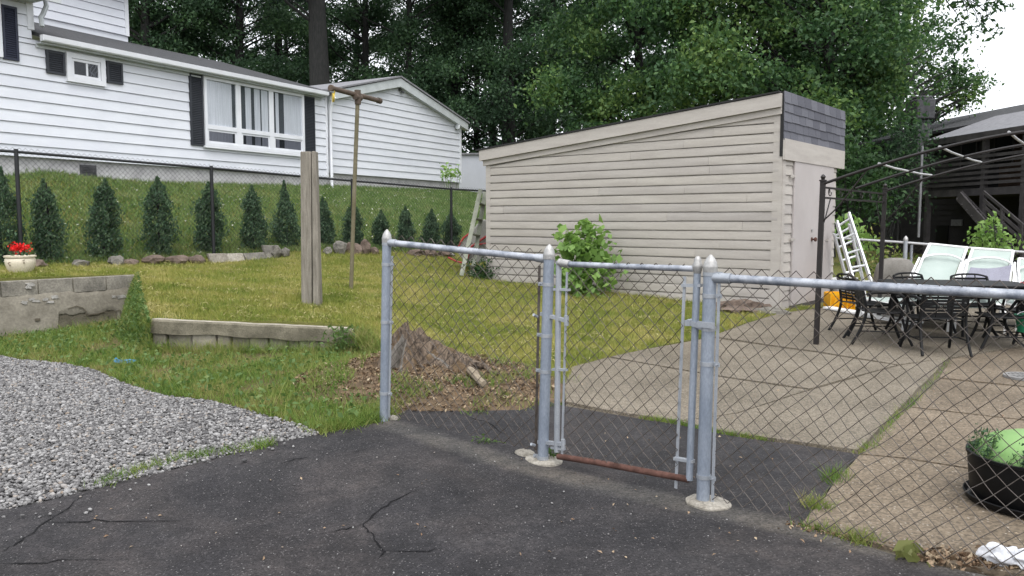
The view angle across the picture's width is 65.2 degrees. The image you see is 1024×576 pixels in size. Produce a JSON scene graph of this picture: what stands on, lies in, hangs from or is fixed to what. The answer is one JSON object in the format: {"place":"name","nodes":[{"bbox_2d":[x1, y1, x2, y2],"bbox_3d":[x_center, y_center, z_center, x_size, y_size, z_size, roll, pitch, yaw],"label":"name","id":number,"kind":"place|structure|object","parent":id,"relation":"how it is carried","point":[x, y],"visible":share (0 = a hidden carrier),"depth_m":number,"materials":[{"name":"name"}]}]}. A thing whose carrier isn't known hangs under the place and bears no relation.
{"place":"outdoors","nodes":[
{"label":"outdoors","id":0,"kind":"place"},
{"bbox_2d":[0,355,318,509],"bbox_3d":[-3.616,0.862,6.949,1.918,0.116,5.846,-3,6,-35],"label":"gravel","id":1,"kind":"structure","parent":0,"point":[74,390],"depth_m":5.48,"materials":[{"name":"grey gravel"}]},
{"bbox_2d":[81,433,277,487],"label":"edge grass","id":2,"kind":"structure","parent":1,"relation":"on","point":[265,442],"depth_m":4.84,"materials":[{"name":"green plant"}]},
{"bbox_2d":[0,313,390,433],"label":"grass verge","id":3,"kind":"object","parent":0,"point":[258,355],"depth_m":7.95,"materials":[{"name":"plant"}]},
{"bbox_2d":[112,272,153,351],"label":"slope grass","id":4,"kind":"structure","parent":3,"relation":"on","point":[148,324],"depth_m":9.54,"materials":[{"name":"green plant"}]},
{"bbox_2d":[132,336,358,354],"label":"edge grass","id":5,"kind":"structure","parent":3,"relation":"on","point":[189,349],"depth_m":8.82,"materials":[{"name":"green plant"}]},
{"bbox_2d":[315,324,372,351],"bbox_3d":[-1.853,0.568,8.773,0.478,0.328,0.573,4,6,40],"label":"weed","id":6,"kind":"object","parent":3,"relation":"on","point":[342,343],"visible":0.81,"depth_m":8.74,"materials":[{"name":"green plant"}]},
{"bbox_2d":[293,399,403,436],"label":"edge grass","id":7,"kind":"structure","parent":3,"relation":"on","point":[355,423],"depth_m":5.49,"materials":[{"name":"green plant"}]},
{"bbox_2d":[338,322,380,352],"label":"edge grass","id":8,"kind":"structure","parent":3,"relation":"on","point":[363,340],"depth_m":8.61,"materials":[{"name":"green plant"}]},
{"bbox_2d":[0,166,485,265],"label":"bank grass","id":9,"kind":"structure","parent":0,"point":[337,191],"depth_m":16.97,"materials":[{"name":"green plant"}]},
{"bbox_2d":[0,403,986,575],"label":"driveway","id":10,"kind":"structure","parent":0,"point":[219,497],"depth_m":4.04,"materials":[{"name":"black asphalt"}]},
{"bbox_2d":[380,229,562,466],"bbox_3d":[-0.302,0.366,5.256,1.448,1.494,0.200,3,6,34],"label":"chain link fence","id":11,"kind":"object","parent":10,"relation":"on","point":[546,258],"visible":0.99,"depth_m":5.11,"materials":[{"name":"metal"}]},
{"bbox_2d":[530,256,714,488],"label":"chain link gate","id":12,"kind":"structure","parent":11,"relation":"attached to","point":[695,268],"depth_m":4.45,"materials":[{"name":"metal"}]},
{"bbox_2d":[638,415,774,441],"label":"edge grass","id":13,"kind":"structure","parent":10,"relation":"on","point":[650,418],"depth_m":5.78,"materials":[{"name":"green plant"}]},
{"bbox_2d":[788,486,842,512],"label":"edge grass","id":14,"kind":"structure","parent":10,"relation":"on","point":[817,505],"depth_m":4.15,"materials":[{"name":"green plant"}]},
{"bbox_2d":[789,508,891,548],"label":"edge grass","id":15,"kind":"structure","parent":10,"relation":"on","point":[853,537],"depth_m":3.76,"materials":[{"name":"green plant"}]},
{"bbox_2d":[686,255,1023,575],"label":"chain link fence","id":16,"kind":"object","parent":10,"relation":"on","point":[702,498],"visible":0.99,"depth_m":3.77,"materials":[{"name":"metal"}]},
{"bbox_2d":[893,538,930,566],"bbox_3d":[1.763,1.172,3.518,0.158,0.114,0.161,4,6,36],"label":"weed","id":17,"kind":"object","parent":10,"relation":"on","point":[907,550],"visible":0.98,"depth_m":3.54,"materials":[{"name":"green plant"}]},
{"bbox_2d":[0,172,1012,412],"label":"lawn","id":18,"kind":"structure","parent":0,"point":[835,268],"depth_m":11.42,"materials":[{"name":"plant"}]},
{"bbox_2d":[0,165,32,263],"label":"arborvitae","id":19,"kind":"object","parent":18,"relation":"on","point":[6,194],"visible":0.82,"depth_m":11.80,"materials":[{"name":"green plant"}]},
{"bbox_2d":[3,241,36,272],"bbox_3d":[-6.613,-0.416,10.753,0.392,0.432,0.390,0,5,0],"label":"flower pot","id":20,"kind":"object","parent":18,"relation":"on","point":[15,261],"visible":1,"depth_m":10.66,"materials":[{"name":"beige ceramic"}]},
{"bbox_2d":[23,177,69,260],"bbox_3d":[-7.179,-1.002,12.351,0.658,1.412,0.649,0,5,0],"label":"arborvitae","id":21,"kind":"object","parent":18,"relation":"on","point":[40,234],"visible":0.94,"depth_m":12.27,"materials":[{"name":"green plant"}]},
{"bbox_2d":[0,275,133,336],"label":"block wall","id":22,"kind":"structure","parent":18,"relation":"on","point":[41,303],"depth_m":10.47,"materials":[{"name":"concrete"}]},
{"bbox_2d":[78,178,127,257],"bbox_3d":[-6.629,-1.086,12.949,0.700,1.418,0.712,0,5,0],"label":"arborvitae","id":23,"kind":"object","parent":18,"relation":"on","point":[99,227],"visible":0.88,"depth_m":12.86,"materials":[{"name":"green plant"}]},
{"bbox_2d":[132,175,186,254],"bbox_3d":[-6.029,-1.182,13.626,0.830,1.466,0.746,0,5,0],"label":"arborvitae","id":24,"kind":"object","parent":18,"relation":"on","point":[153,196],"visible":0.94,"depth_m":13.53,"materials":[{"name":"green plant"}]},
{"bbox_2d":[128,0,243,61],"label":"woodland tree","id":25,"kind":"object","parent":18,"relation":"on","point":[146,10],"visible":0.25,"depth_m":35.38,"materials":[{"name":"green plant"}]},
{"bbox_2d":[128,0,260,64],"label":"woodland tree","id":26,"kind":"object","parent":18,"relation":"on","point":[205,39],"visible":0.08,"depth_m":38.80,"materials":[{"name":"green plant"}]},
{"bbox_2d":[189,181,232,252],"bbox_3d":[-5.391,-1.219,14.341,0.749,1.396,0.783,-2,5,-23],"label":"arborvitae","id":27,"kind":"object","parent":18,"relation":"on","point":[202,202],"visible":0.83,"depth_m":14.24,"materials":[{"name":"green plant"}]},
{"bbox_2d":[130,0,335,85],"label":"woodland tree","id":28,"kind":"object","parent":18,"relation":"on","point":[292,70],"visible":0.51,"depth_m":36.74,"materials":[{"name":"green plant"}]},
{"bbox_2d":[0,0,469,190],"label":"white house","id":29,"kind":"structure","parent":18,"relation":"on","point":[82,78],"depth_m":18.75,"materials":[{"name":"plastic"}]},
{"bbox_2d":[65,51,105,86],"bbox_3d":[-8.586,-4.402,16.134,0.391,0.567,0.799,1,5,10],"label":"window","id":30,"kind":"structure","parent":29,"relation":"in","point":[80,68],"depth_m":16.10,"materials":[{"name":"white plastic"}]},
{"bbox_2d":[203,76,304,156],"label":"window","id":31,"kind":"structure","parent":29,"relation":"in","point":[238,116],"depth_m":19.90,"materials":[{"name":"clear glass"}]},
{"bbox_2d":[0,147,485,263],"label":"black chain link fence","id":32,"kind":"object","parent":18,"relation":"on","point":[16,152],"visible":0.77,"depth_m":13.96,"materials":[{"name":"metal"}]},
{"bbox_2d":[233,185,272,249],"bbox_3d":[-4.851,-1.280,15.007,0.737,1.325,0.759,0,5,0],"label":"arborvitae","id":33,"kind":"object","parent":18,"relation":"on","point":[260,232],"visible":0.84,"depth_m":14.89,"materials":[{"name":"green plant"}]},
{"bbox_2d":[218,0,329,85],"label":"pine tree","id":34,"kind":"object","parent":18,"relation":"on","point":[315,17],"visible":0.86,"depth_m":31.52,"materials":[{"name":"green plant"}]},
{"bbox_2d":[200,0,361,85],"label":"woodland tree","id":35,"kind":"object","parent":18,"relation":"on","point":[262,47],"visible":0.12,"depth_m":42.23,"materials":[{"name":"green plant"}]},
{"bbox_2d":[265,179,300,246],"bbox_3d":[-4.418,-1.402,15.556,0.753,1.423,0.662,-2,5,-24],"label":"arborvitae","id":36,"kind":"object","parent":18,"relation":"on","point":[284,194],"visible":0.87,"depth_m":15.49,"materials":[{"name":"green plant"}]},
{"bbox_2d":[232,1,339,77],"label":"woodland tree","id":37,"kind":"object","parent":18,"relation":"on","point":[258,12],"visible":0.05,"depth_m":56.19,"materials":[{"name":"green plant"}]},
{"bbox_2d":[300,151,322,305],"bbox_3d":[-2.523,-0.722,10.015,0.240,1.952,0.140,0,5,0],"label":"wooden post","id":38,"kind":"object","parent":18,"relation":"on","point":[311,279],"visible":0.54,"depth_m":9.95,"materials":[{"name":"grey wood"}]},
{"bbox_2d":[320,196,335,245],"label":"arborvitae","id":39,"kind":"object","parent":18,"relation":"on","point":[326,234],"visible":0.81,"depth_m":16.16,"materials":[{"name":"green plant"}]},
{"bbox_2d":[339,206,364,244],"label":"arborvitae","id":40,"kind":"object","parent":18,"relation":"on","point":[347,216],"visible":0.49,"depth_m":16.69,"materials":[{"name":"green plant"}]},
{"bbox_2d":[328,85,382,287],"bbox_3d":[-2.267,-1.369,11.681,0.211,2.973,1.234,2,5,24],"label":"clothesline pole","id":41,"kind":"object","parent":18,"relation":"on","point":[358,97],"visible":0.98,"depth_m":11.59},
{"bbox_2d":[298,0,415,83],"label":"woodland tree","id":42,"kind":"object","parent":18,"relation":"on","point":[373,43],"visible":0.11,"depth_m":48.65,"materials":[{"name":"green plant"}]},
{"bbox_2d":[276,0,447,103],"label":"woodland tree","id":43,"kind":"object","parent":18,"relation":"on","point":[374,10],"visible":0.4,"depth_m":40.96,"materials":[{"name":"green plant"}]},
{"bbox_2d":[371,209,394,246],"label":"arborvitae","id":44,"kind":"object","parent":18,"relation":"on","point":[383,225],"visible":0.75,"depth_m":17.26,"materials":[{"name":"green plant"}]},
{"bbox_2d":[361,0,443,95],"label":"woodland tree","id":45,"kind":"object","parent":18,"relation":"on","point":[396,5],"visible":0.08,"depth_m":54.60,"materials":[{"name":"green plant"}]},
{"bbox_2d":[392,206,416,247],"bbox_3d":[-2.395,-1.312,17.889,0.549,1.076,0.564,0,5,0],"label":"arborvitae","id":46,"kind":"object","parent":18,"relation":"on","point":[408,231],"visible":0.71,"depth_m":17.81,"materials":[{"name":"green plant"}]},
{"bbox_2d":[327,0,491,117],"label":"woodland tree","id":47,"kind":"object","parent":18,"relation":"on","point":[409,33],"visible":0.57,"depth_m":38.24,"materials":[{"name":"green plant"}]},
{"bbox_2d":[292,354,562,414],"bbox_3d":[-0.754,0.762,7.089,2.699,0.274,2.508,0,5,0],"label":"mulch mound","id":48,"kind":"object","parent":18,"relation":"on","point":[439,398],"visible":0.28,"depth_m":6.39,"materials":[{"name":"soil"}]},
{"bbox_2d":[292,351,554,411],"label":"wood chips","id":49,"kind":"object","parent":48,"relation":"on","point":[417,375],"visible":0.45,"depth_m":6.58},
{"bbox_2d":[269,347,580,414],"bbox_3d":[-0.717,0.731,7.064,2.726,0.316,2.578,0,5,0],"label":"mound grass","id":50,"kind":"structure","parent":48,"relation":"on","point":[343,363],"depth_m":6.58,"materials":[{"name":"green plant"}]},
{"bbox_2d":[416,208,443,244],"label":"arborvitae","id":51,"kind":"object","parent":18,"relation":"on","point":[428,223],"visible":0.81,"depth_m":18.39,"materials":[{"name":"green plant"}]},
{"bbox_2d":[376,321,502,376],"bbox_3d":[-0.567,0.597,7.055,1.371,0.599,1.037,0,5,0],"label":"tree stump","id":52,"kind":"object","parent":18,"relation":"on","point":[430,347],"visible":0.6,"depth_m":6.93,"materials":[{"name":"brown wood"}]},
{"bbox_2d":[439,209,462,245],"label":"arborvitae","id":53,"kind":"object","parent":18,"relation":"on","point":[445,225],"visible":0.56,"depth_m":18.89,"materials":[{"name":"green plant"}]},
{"bbox_2d":[400,0,525,142],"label":"woodland tree","id":54,"kind":"object","parent":18,"relation":"on","point":[458,43],"visible":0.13,"depth_m":40.75,"materials":[{"name":"green plant"}]},
{"bbox_2d":[448,220,485,262],"bbox_3d":[-0.862,-0.963,16.693,0.932,0.922,0.470,0,5,0],"label":"wheelbarrow","id":55,"kind":"object","parent":18,"relation":"on","point":[483,237],"visible":0.39,"depth_m":16.57,"materials":[{"name":"grey metal"}]},
{"bbox_2d":[459,153,485,192],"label":"outbuilding","id":56,"kind":"structure","parent":18,"relation":"on","point":[473,172],"depth_m":32.72,"materials":[{"name":"white"}]},
{"bbox_2d":[459,189,485,275],"bbox_3d":[-0.724,-1.086,15.802,0.161,1.748,1.232,2,5,21],"label":"wooden ladder","id":57,"kind":"object","parent":18,"relation":"on","point":[474,219],"visible":0.69,"depth_m":15.80,"materials":[{"name":"grey wood"}]},
{"bbox_2d":[369,76,583,152],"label":"wood undergrowth","id":58,"kind":"object","parent":18,"relation":"on","point":[501,135],"visible":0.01,"depth_m":36.77,"materials":[{"name":"green plant"}]},
{"bbox_2d":[412,0,542,152],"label":"woodland tree","id":59,"kind":"object","parent":18,"relation":"on","point":[471,69],"visible":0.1,"depth_m":43.40,"materials":[{"name":"green plant"}]},
{"bbox_2d":[436,1,567,151],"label":"woodland tree","id":60,"kind":"object","parent":18,"relation":"on","point":[521,24],"visible":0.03,"depth_m":48.93,"materials":[{"name":"green plant"}]},
{"bbox_2d":[419,0,609,152],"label":"woodland tree","id":61,"kind":"object","parent":18,"relation":"on","point":[508,53],"visible":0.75,"depth_m":36.43,"materials":[{"name":"green plant"}]},
{"bbox_2d":[466,0,625,141],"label":"woodland tree","id":62,"kind":"object","parent":18,"relation":"on","point":[499,29],"visible":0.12,"depth_m":39.84,"materials":[{"name":"green plant"}]},
{"bbox_2d":[552,214,628,298],"bbox_3d":[1.230,-0.392,13.143,1.363,1.670,1.249,0,5,0],"label":"leafy bush","id":63,"kind":"object","parent":18,"relation":"on","point":[572,245],"visible":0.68,"depth_m":13.12,"materials":[{"name":"green plant"}]},
{"bbox_2d":[525,1,676,135],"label":"woodland tree","id":64,"kind":"object","parent":18,"relation":"on","point":[605,60],"visible":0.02,"depth_m":41.97,"materials":[{"name":"green plant"}]},
{"bbox_2d":[512,0,792,134],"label":"maple tree","id":65,"kind":"object","parent":18,"relation":"on","point":[560,79],"visible":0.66,"depth_m":28.18,"materials":[{"name":"green plant"}]},
{"bbox_2d":[475,91,845,308],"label":"garden shed","id":66,"kind":"structure","parent":18,"relation":"on","point":[734,185],"depth_m":12.92,"materials":[{"name":"beige paint"}]},
{"bbox_2d":[789,161,821,305],"bbox_3d":[4.623,-0.856,12.554,0.120,2.205,1.401,4,6,39],"label":"door","id":67,"kind":"structure","parent":66,"relation":"in","point":[806,177],"depth_m":12.54,"materials":[{"name":"beige paint"}]},
{"bbox_2d":[821,166,833,298],"bbox_3d":[5.234,-0.924,13.366,0.045,2.205,0.618,4,6,39],"label":"door","id":68,"kind":"structure","parent":66,"relation":"in","point":[828,172],"depth_m":13.42,"materials":[{"name":"beige paint"}]},
{"bbox_2d":[716,299,771,313],"bbox_3d":[3.415,0.335,11.925,0.969,0.376,0.718,-2,5,-26],"label":"edging rock","id":69,"kind":"object","parent":18,"relation":"on","point":[735,303],"visible":0.41,"depth_m":11.76,"materials":[{"name":"grey stone"}]},
{"bbox_2d":[595,0,968,256],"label":"maple tree","id":70,"kind":"object","parent":18,"relation":"on","point":[720,70],"visible":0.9,"depth_m":23.22,"materials":[{"name":"green plant"}]},
{"bbox_2d":[834,213,891,274],"bbox_3d":[7.056,-0.789,16.656,1.217,1.591,1.272,-1,5,-13],"label":"broad leaf shrub","id":71,"kind":"object","parent":18,"relation":"on","point":[865,235],"visible":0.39,"depth_m":16.46,"materials":[{"name":"green plant"}]},
{"bbox_2d":[834,119,913,268],"bbox_3d":[9.072,-2.380,20.878,2.572,4.061,2.913,2,5,26],"label":"understory shrub","id":72,"kind":"object","parent":18,"relation":"on","point":[854,166],"visible":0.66,"depth_m":20.72,"materials":[{"name":"green plant"}]},
{"bbox_2d":[789,2,982,180],"bbox_3d":[15.998,-10.276,37.159,9.715,17.055,8.468,0,5,0],"label":"woodland tree","id":73,"kind":"object","parent":18,"relation":"on","point":[868,139],"visible":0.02,"depth_m":35.70,"materials":[{"name":"green plant"}]},
{"bbox_2d":[849,111,951,258],"bbox_3d":[12.486,-3.266,25.859,3.318,5.001,3.334,2,5,18],"label":"chimney vine","id":74,"kind":"object","parent":18,"relation":"on","point":[904,144],"visible":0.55,"depth_m":25.40,"materials":[{"name":"green plant"}]},
{"bbox_2d":[836,0,1004,252],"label":"maple tree","id":75,"kind":"object","parent":18,"relation":"on","point":[961,83],"visible":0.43,"depth_m":29.89,"materials":[{"name":"green plant"}]},
{"bbox_2d":[834,96,1023,267],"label":"dark house","id":76,"kind":"structure","parent":18,"relation":"on","point":[965,199],"depth_m":26.51,"materials":[{"name":"brown wood"}]},
{"bbox_2d":[993,136,1014,163],"bbox_3d":[15.921,-4.460,25.899,0.050,0.886,0.896,-1,5,-7],"label":"window","id":77,"kind":"structure","parent":76,"relation":"in","point":[1004,141],"depth_m":25.90,"materials":[{"name":"black glass"}]},
{"bbox_2d":[998,134,1022,186],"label":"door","id":78,"kind":"structure","parent":76,"relation":"in","point":[1020,136],"depth_m":25.45,"materials":[{"name":"brown wood"}]},
{"bbox_2d":[910,0,1016,41],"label":"ash tree","id":79,"kind":"object","parent":18,"relation":"on","point":[953,5],"visible":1,"depth_m":18.53,"materials":[{"name":"green plant"}]},
{"bbox_2d":[163,0,1023,152],"label":"sky","id":80,"kind":"structure","parent":0,"point":[1003,55],"materials":[{"name":"white"}]},
{"bbox_2d":[566,360,996,575],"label":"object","id":81,"kind":"structure","parent":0,"point":[927,384],"depth_m":6.35,"materials":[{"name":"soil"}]},
{"bbox_2d":[852,357,948,453],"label":"edge grass","id":82,"kind":"structure","parent":81,"relation":"on","point":[887,423],"depth_m":5.99,"materials":[{"name":"green plant"}]},
{"bbox_2d":[565,295,1023,453],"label":"patio","id":83,"kind":"structure","parent":0,"point":[874,367],"depth_m":7.55,"materials":[{"name":"concrete"}]},
{"bbox_2d":[823,291,854,309],"bbox_3d":[5.210,0.206,12.732,0.394,0.280,0.294,0,5,0],"label":"yellow crate","id":84,"kind":"object","parent":83,"relation":"on","point":[830,299],"visible":0.41,"depth_m":12.67,"materials":[{"name":"yellow plastic"}]},
{"bbox_2d":[832,212,872,281],"bbox_3d":[5.670,-0.573,12.901,0.656,1.312,1.265,0,5,0],"label":"aluminium ladder","id":85,"kind":"object","parent":83,"relation":"on","point":[851,228],"visible":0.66,"depth_m":13.06,"materials":[{"name":"silver metal"}]},
{"bbox_2d":[828,273,899,336],"bbox_3d":[4.506,0.198,10.250,0.689,0.777,0.573,0,5,-5],"label":"patio chair","id":86,"kind":"object","parent":83,"relation":"on","point":[870,304],"visible":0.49,"depth_m":10.27,"materials":[{"name":"black metal"}]},
{"bbox_2d":[842,277,913,346],"bbox_3d":[4.395,0.269,9.612,0.689,0.777,0.573,1,5,12],"label":"patio chair","id":87,"kind":"object","parent":83,"relation":"on","point":[863,300],"visible":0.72,"depth_m":9.48,"materials":[{"name":"black metal"}]},
{"bbox_2d":[872,258,915,318],"bbox_3d":[5.804,-0.009,12.151,0.668,0.898,0.500,0,5,0],"label":"grill cover","id":88,"kind":"object","parent":83,"relation":"on","point":[892,267],"visible":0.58,"depth_m":11.96,"materials":[{"name":"grey fabric"}]},
{"bbox_2d":[859,243,967,331],"bbox_3d":[5.776,-0.053,11.221,1.212,1.163,1.343,0,5,0],"label":"sun lounger","id":89,"kind":"object","parent":83,"relation":"on","point":[939,261],"visible":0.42,"depth_m":11.03,"materials":[{"name":"white plastic"}]},
{"bbox_2d":[813,130,1023,344],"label":"gazebo frame","id":90,"kind":"object","parent":83,"relation":"on","point":[822,198],"visible":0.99,"depth_m":9.46,"materials":[{"name":"brown metal"}]},
{"bbox_2d":[884,272,957,334],"bbox_3d":[5.328,0.197,10.431,0.573,0.777,0.689,-1,5,-15],"label":"patio chair","id":91,"kind":"object","parent":83,"relation":"on","point":[917,302],"visible":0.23,"depth_m":10.57,"materials":[{"name":"black metal"}]},
{"bbox_2d":[899,285,972,356],"bbox_3d":[4.769,0.335,8.980,0.573,0.777,0.689,1,5,8],"label":"patio chair","id":92,"kind":"object","parent":83,"relation":"on","point":[950,307],"visible":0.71,"depth_m":8.78,"materials":[{"name":"black metal"}]},
{"bbox_2d":[877,279,1023,346],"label":"patio table","id":93,"kind":"object","parent":83,"relation":"on","point":[989,283],"visible":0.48,"depth_m":9.58,"materials":[{"name":"black metal"}]},
{"bbox_2d":[905,247,1015,333],"bbox_3d":[6.384,-0.009,11.125,1.164,1.116,1.343,0,5,0],"label":"sun lounger","id":94,"kind":"object","parent":83,"relation":"on","point":[986,258],"visible":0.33,"depth_m":10.98,"materials":[{"name":"white plastic"}]},
{"bbox_2d":[966,265,1011,280],"bbox_3d":[6.329,-0.137,10.674,0.808,0.336,0.306,0,5,0],"label":"towel","id":95,"kind":"object","parent":94,"relation":"hanging from","point":[999,273],"visible":0.59,"depth_m":10.73,"materials":[{"name":"grey fabric"}]},
{"bbox_2d":[943,273,1009,336],"bbox_3d":[6.019,0.213,10.383,0.573,0.777,0.689,1,5,8],"label":"patio chair","id":96,"kind":"object","parent":83,"relation":"on","point":[974,304],"visible":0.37,"depth_m":10.54,"materials":[{"name":"black metal"}]},
{"bbox_2d":[802,347,1023,575],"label":"patio paving","id":97,"kind":"structure","parent":0,"point":[980,379],"depth_m":4.71,"materials":[{"name":"beige concrete"}]},
{"bbox_2d":[912,541,1019,571],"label":"leaf litter","id":98,"kind":"object","parent":97,"relation":"on","point":[932,556],"visible":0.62,"depth_m":3.50,"materials":[{"name":"brown plant"}]},
{"bbox_2d":[962,440,1023,518],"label":"planter","id":99,"kind":"object","parent":97,"relation":"on","point":[1006,495],"visible":0.69,"depth_m":4.07,"materials":[{"name":"black plastic"}]},
{"bbox_2d":[966,423,1023,466],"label":"planter weed","id":100,"kind":"object","parent":99,"relation":"in","point":[976,443],"visible":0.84,"depth_m":4.19,"materials":[{"name":"green plant"}]},
{"bbox_2d":[975,429,1023,467],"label":"ball","id":101,"kind":"object","parent":99,"relation":"in","point":[1010,436],"visible":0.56,"depth_m":4.14,"materials":[{"name":"plastic"}]},
{"bbox_2d":[965,298,1023,349],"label":"patio chair","id":102,"kind":"object","parent":97,"relation":"on","point":[997,315],"visible":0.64,"depth_m":9.25,"materials":[{"name":"black metal"}]},
{"bbox_2d":[976,542,1023,569],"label":"plastic bag","id":103,"kind":"object","parent":97,"relation":"on","point":[1001,553],"visible":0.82,"depth_m":3.44,"materials":[{"name":"white plastic"}]},
{"bbox_3d":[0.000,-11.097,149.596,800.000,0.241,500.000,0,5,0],"label":"ground","id":104,"kind":"structure","parent":0,"visible":0},
{"bbox_2d":[150,318,363,350],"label":"retaining wall","id":105,"kind":"structure","parent":104,"relation":"on","point":[197,331],"depth_m":8.96,"materials":[{"name":"grey concrete"}]},
{"bbox_2d":[834,236,1023,292],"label":"chain link fence","id":106,"kind":"object","parent":104,"relation":"on","point":[904,242],"visible":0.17,"depth_m":14.20,"materials":[{"name":"metal"}]},
{"bbox_2d":[963,211,1023,259],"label":"stair shrub","id":107,"kind":"object","parent":104,"relation":"on","point":[983,242],"visible":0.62,"depth_m":15.31,"materials":[{"name":"green plant"}]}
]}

